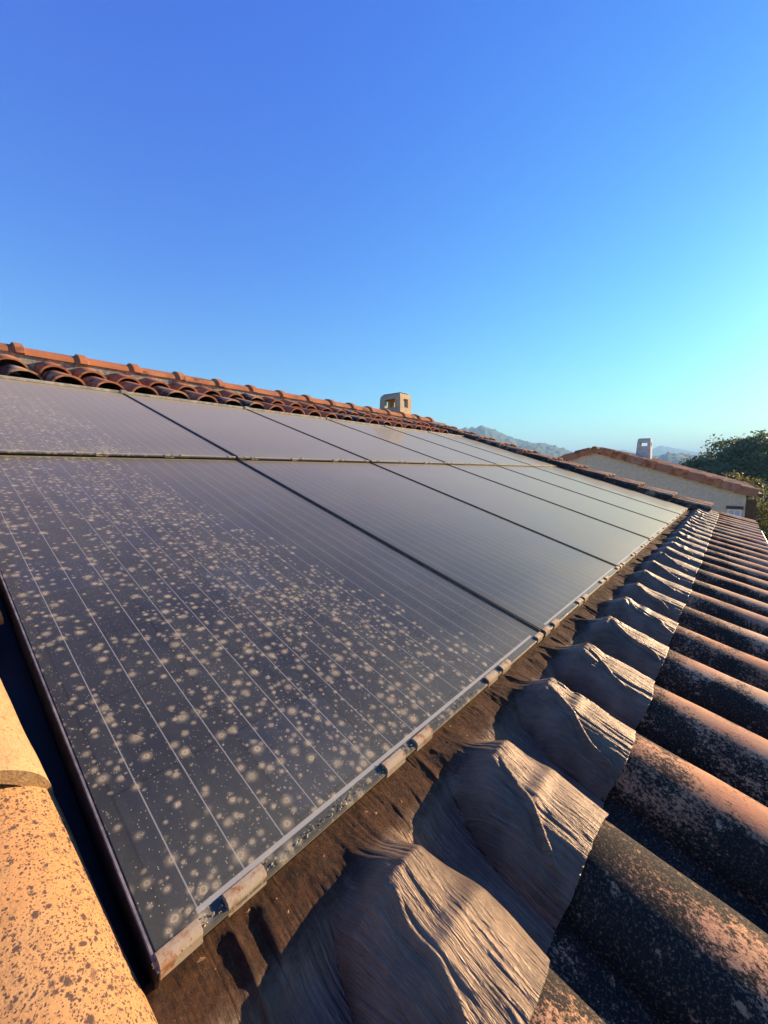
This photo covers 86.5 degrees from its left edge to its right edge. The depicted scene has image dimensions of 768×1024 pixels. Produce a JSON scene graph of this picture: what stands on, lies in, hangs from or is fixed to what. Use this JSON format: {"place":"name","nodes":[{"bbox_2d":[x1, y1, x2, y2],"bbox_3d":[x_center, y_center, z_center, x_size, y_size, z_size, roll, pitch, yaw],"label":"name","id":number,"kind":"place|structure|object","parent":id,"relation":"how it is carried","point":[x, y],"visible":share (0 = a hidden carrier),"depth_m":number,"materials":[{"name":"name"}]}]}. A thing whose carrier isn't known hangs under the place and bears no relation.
{"place":"outdoors","nodes":[
{"label":"outdoors","id":0,"kind":"place"},
{"bbox_2d":[0,342,767,1023],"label":"tiled house","id":1,"kind":"structure","parent":0,"point":[570,826],"depth_m":0.54,"materials":[{"name":"ceramic"}]},
{"bbox_2d":[0,378,237,459],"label":"solar panel","id":2,"kind":"object","parent":1,"relation":"attached to","point":[45,419],"visible":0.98,"depth_m":2.00,"materials":[{"name":"black glass"}]},
{"bbox_2d":[127,394,370,462],"bbox_3d":[-1.003,-0.591,2.914,1.624,0.050,1.008,27,21,35],"label":"solar panel","id":3,"kind":"object","parent":1,"relation":"attached to","point":[243,434],"visible":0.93,"depth_m":2.76,"materials":[{"name":"black glass"}]},
{"bbox_2d":[0,454,543,988],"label":"solar panel","id":4,"kind":"object","parent":1,"relation":"attached to","point":[242,672],"visible":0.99,"depth_m":0.76,"materials":[{"name":"black glass"}]},
{"bbox_2d":[152,517,676,968],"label":"lichen crumbs","id":5,"kind":"object","parent":4,"relation":"on","point":[212,914],"visible":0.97,"depth_m":0.51,"materials":[{"name":"grey plant"}]},
{"bbox_2d":[251,410,446,464],"bbox_3d":[-0.355,-0.667,3.676,1.624,0.050,1.003,27,21,35],"label":"solar panel","id":6,"kind":"object","parent":1,"relation":"attached to","point":[373,449],"visible":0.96,"depth_m":3.56,"materials":[{"name":"black glass"}]},
{"bbox_2d":[332,420,496,465],"bbox_3d":[0.289,-0.744,4.434,1.624,0.050,1.007,27,21,36],"label":"solar panel","id":7,"kind":"object","parent":1,"relation":"attached to","point":[449,456],"visible":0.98,"depth_m":4.35,"materials":[{"name":"black glass"}]},
{"bbox_2d":[197,553,639,968],"bbox_3d":[1.611,0.224,2.433,0.114,0.067,5.499,27,21,35],"label":"debris","id":8,"kind":"object","parent":1,"relation":"on","point":[247,911],"visible":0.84,"depth_m":0.45,"materials":[{"name":"brown plant"}]},
{"bbox_2d":[241,460,619,639],"bbox_3d":[0.174,0.015,1.978,1.627,0.051,1.004,27,21,35],"label":"solar panel","id":9,"kind":"object","parent":1,"relation":"attached to","point":[539,580],"visible":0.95,"depth_m":1.76,"materials":[{"name":"black glass"}]},
{"bbox_2d":[388,427,531,465],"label":"solar panel","id":10,"kind":"object","parent":1,"relation":"attached to","point":[499,460],"visible":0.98,"depth_m":5.13,"materials":[{"name":"black glass"}]},
{"bbox_2d":[433,433,557,466],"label":"solar panel","id":11,"kind":"object","parent":1,"relation":"attached to","point":[508,454],"visible":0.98,"depth_m":5.90,"materials":[{"name":"black glass"}]},
{"bbox_2d":[374,463,651,569],"bbox_3d":[0.820,-0.061,2.738,1.627,0.051,1.003,27,21,35],"label":"solar panel","id":12,"kind":"object","parent":1,"relation":"attached to","point":[612,543],"visible":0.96,"depth_m":2.60,"materials":[{"name":"black glass"}]},
{"bbox_2d":[451,465,669,541],"bbox_3d":[1.464,-0.138,3.496,1.627,0.052,1.008,27,21,36],"label":"solar panel","id":13,"kind":"object","parent":1,"relation":"attached to","point":[639,523],"visible":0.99,"depth_m":3.40,"materials":[{"name":"black glass"}]},
{"bbox_2d":[501,466,680,524],"bbox_3d":[2.111,-0.214,4.258,1.627,0.052,1.003,27,21,36],"label":"solar panel","id":14,"kind":"object","parent":1,"relation":"attached to","point":[647,509],"visible":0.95,"depth_m":4.19,"materials":[{"name":"black glass"}]},
{"bbox_2d":[533,466,688,514],"bbox_3d":[2.756,-0.291,5.018,1.627,0.052,1.004,27,21,36],"label":"solar panel","id":15,"kind":"object","parent":1,"relation":"attached to","point":[649,499],"visible":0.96,"depth_m":4.97,"materials":[{"name":"black glass"}]},
{"bbox_2d":[0,0,767,453],"label":"sky","id":16,"kind":"structure","parent":0,"point":[533,221],"materials":[{"name":"blue"}]},
{"bbox_2d":[448,426,572,456],"bbox_3d":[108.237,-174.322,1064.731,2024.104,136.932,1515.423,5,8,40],"label":"wooded hill","id":17,"kind":"structure","parent":0,"point":[548,449],"depth_m":1029.98,"materials":[{"name":"green plant"}]},
{"bbox_2d":[559,438,762,519],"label":"neighbour house","id":18,"kind":"structure","parent":0,"point":[725,494],"depth_m":11.67,"materials":[{"name":"paint"}]},
{"bbox_2d":[726,506,743,516],"bbox_3d":[9.199,0.080,10.732,0.345,0.475,0.048,5,8,40],"label":"window","id":19,"kind":"structure","parent":18,"relation":"in","point":[733,510],"depth_m":10.71,"materials":[{"name":"glass"}]},
{"bbox_2d":[618,445,716,456],"bbox_3d":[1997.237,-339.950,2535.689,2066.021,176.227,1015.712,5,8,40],"label":"mountain","id":20,"kind":"structure","parent":0,"point":[659,450],"depth_m":2628.93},
{"bbox_2d":[652,452,763,467],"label":"hill","id":21,"kind":"structure","parent":0,"point":[675,458],"depth_m":738.76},
{"bbox_2d":[744,494,767,531],"bbox_3d":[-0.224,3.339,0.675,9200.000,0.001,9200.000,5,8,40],"label":"ground","id":22,"kind":"structure","parent":0,"point":[760,518],"depth_m":25.56,"materials":[{"name":"green"}]},
{"bbox_2d":[678,455,730,476],"bbox_3d":[25.065,-2.167,32.358,3.621,4.800,3.903,-4,7,-34],"label":"tree","id":23,"kind":"object","parent":22,"relation":"on","point":[699,464],"visible":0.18,"depth_m":31.76,"materials":[{"name":"green plant"}]},
{"bbox_2d":[694,430,767,498],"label":"tree","id":24,"kind":"object","parent":22,"relation":"on","point":[747,456],"visible":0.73,"depth_m":32.30,"materials":[{"name":"green plant"}]},
{"bbox_2d":[721,469,767,517],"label":"shrub","id":25,"kind":"object","parent":22,"relation":"on","point":[732,475],"visible":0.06,"depth_m":20.04,"materials":[{"name":"green plant"}]},
{"bbox_2d":[752,480,767,521],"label":"shrub","id":26,"kind":"object","parent":22,"relation":"on","point":[765,491],"visible":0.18,"depth_m":24.10,"materials":[{"name":"green plant"}]},
{"bbox_2d":[755,501,767,541],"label":"shrub","id":27,"kind":"object","parent":22,"relation":"on","point":[763,510],"visible":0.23,"depth_m":13.27,"materials":[{"name":"green plant"}]}
]}

